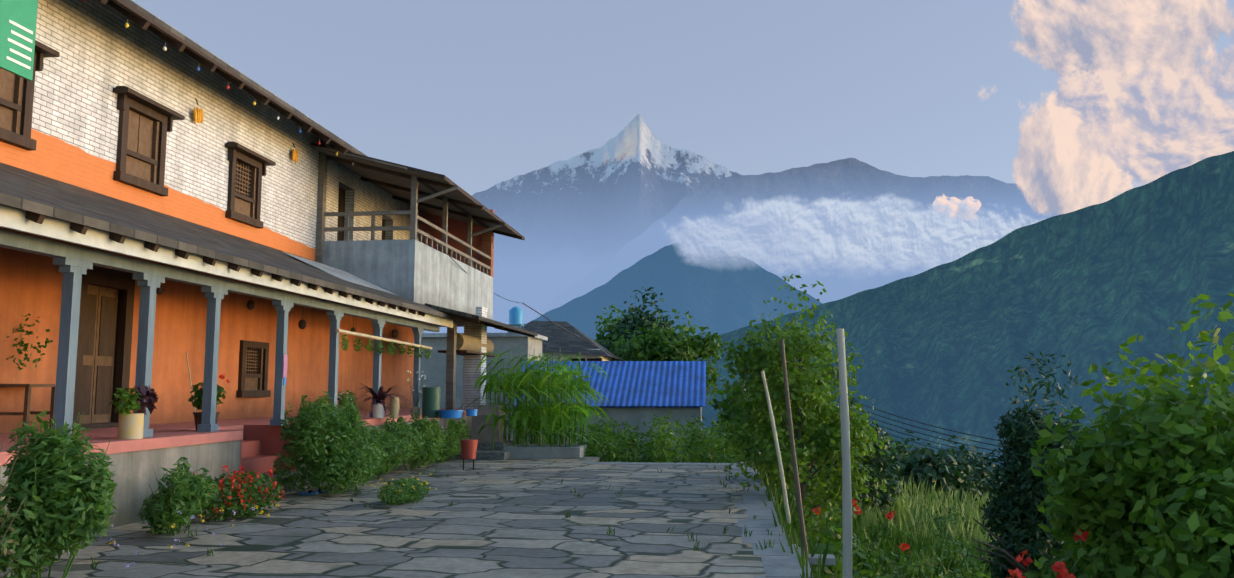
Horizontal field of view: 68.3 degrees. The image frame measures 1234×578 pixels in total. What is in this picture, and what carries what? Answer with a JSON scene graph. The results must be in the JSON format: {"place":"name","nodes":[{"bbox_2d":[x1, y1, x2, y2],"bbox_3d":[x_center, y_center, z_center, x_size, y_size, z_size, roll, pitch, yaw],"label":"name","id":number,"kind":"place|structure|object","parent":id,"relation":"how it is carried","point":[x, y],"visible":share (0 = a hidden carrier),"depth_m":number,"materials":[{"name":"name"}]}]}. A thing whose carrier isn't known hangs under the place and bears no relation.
{"place":"outdoors","nodes":[
{"label":"outdoors","id":0,"kind":"place"},
{"bbox_2d":[0,434,812,577],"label":"courtyard terrace","id":1,"kind":"structure","parent":0,"point":[505,518],"depth_m":9.97,"materials":[{"name":"stone"}]},
{"bbox_2d":[0,0,537,540],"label":"house","id":2,"kind":"structure","parent":1,"relation":"on","point":[122,174],"depth_m":15.35,"materials":[{"name":"paint"}]},
{"bbox_2d":[5,314,431,416],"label":"potted plants","id":3,"kind":"object","parent":2,"relation":"on","point":[133,401],"visible":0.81,"depth_m":12.36,"materials":[{"name":"green plant"}]},
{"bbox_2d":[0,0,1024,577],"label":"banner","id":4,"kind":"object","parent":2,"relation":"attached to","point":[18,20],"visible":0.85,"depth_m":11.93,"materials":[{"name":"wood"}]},
{"bbox_2d":[422,114,740,332],"bbox_3d":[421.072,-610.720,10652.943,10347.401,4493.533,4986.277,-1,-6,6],"label":"snow-capped mountain","id":5,"kind":"structure","parent":0,"point":[575,219],"depth_m":12310.58,"materials":[{"name":"blue stone"}]},
{"bbox_2d":[507,244,822,339],"bbox_3d":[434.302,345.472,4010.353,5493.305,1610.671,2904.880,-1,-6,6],"label":"blue mountain","id":6,"kind":"structure","parent":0,"point":[721,297],"depth_m":5331.82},
{"bbox_2d":[132,0,1233,195],"label":"sky","id":7,"kind":"structure","parent":0,"point":[480,95],"materials":[{"name":"blue"}]},
{"bbox_2d":[670,213,805,262],"bbox_3d":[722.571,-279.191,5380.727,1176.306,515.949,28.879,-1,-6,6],"label":"cloud","id":8,"kind":"structure","parent":0,"point":[765,237],"depth_m":5383.62,"materials":[{"name":"white"}]},
{"bbox_2d":[525,158,1056,323],"bbox_3d":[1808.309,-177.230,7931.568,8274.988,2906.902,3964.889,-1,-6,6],"label":"mountain ridge","id":9,"kind":"structure","parent":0,"point":[849,178],"depth_m":9725.86,"materials":[{"name":"blue stone"}]},
{"bbox_2d":[660,184,1041,282],"bbox_3d":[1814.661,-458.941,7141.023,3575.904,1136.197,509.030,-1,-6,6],"label":"cloud","id":10,"kind":"structure","parent":0,"point":[818,226],"depth_m":7188.00,"materials":[{"name":"white"}]},
{"bbox_2d":[740,194,1044,277],"bbox_3d":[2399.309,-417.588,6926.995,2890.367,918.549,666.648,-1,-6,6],"label":"cloud","id":11,"kind":"structure","parent":0,"point":[904,235],"depth_m":6954.25,"materials":[{"name":"white"}]},
{"bbox_2d":[683,151,1233,503],"bbox_3d":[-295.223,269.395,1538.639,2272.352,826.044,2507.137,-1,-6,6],"label":"green mountain","id":12,"kind":"structure","parent":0,"point":[947,345],"depth_m":1404.00,"materials":[{"name":"green plant"}]},
{"bbox_2d":[914,194,1003,217],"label":"cloud","id":13,"kind":"structure","parent":0,"point":[952,203],"depth_m":6930.37,"materials":[{"name":"white"}]},
{"bbox_2d":[980,0,1233,216],"bbox_3d":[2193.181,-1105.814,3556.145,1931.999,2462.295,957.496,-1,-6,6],"label":"cloud","id":14,"kind":"structure","parent":0,"point":[1060,166],"depth_m":3698.07,"materials":[{"name":"white"}]},
{"bbox_2d":[1055,46,1233,185],"bbox_3d":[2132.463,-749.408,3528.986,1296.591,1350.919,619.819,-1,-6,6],"label":"cloud","id":15,"kind":"structure","parent":0,"point":[1186,122],"depth_m":3544.17,"materials":[{"name":"white"}]},
{"bbox_3d":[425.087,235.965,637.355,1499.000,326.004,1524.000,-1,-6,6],"label":"ground","id":16,"kind":"structure","parent":0,"visible":0},
{"bbox_2d":[420,307,705,459],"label":"background buildings","id":17,"kind":"structure","parent":16,"relation":"on","point":[637,393],"depth_m":31.99,"materials":[{"name":"metal"}]},
{"bbox_2d":[0,274,1233,577],"bbox_3d":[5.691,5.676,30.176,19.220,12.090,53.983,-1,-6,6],"label":"plants","id":18,"kind":"object","parent":16,"relation":"on","point":[570,437],"visible":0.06,"depth_m":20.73,"materials":[{"name":"green plant"}]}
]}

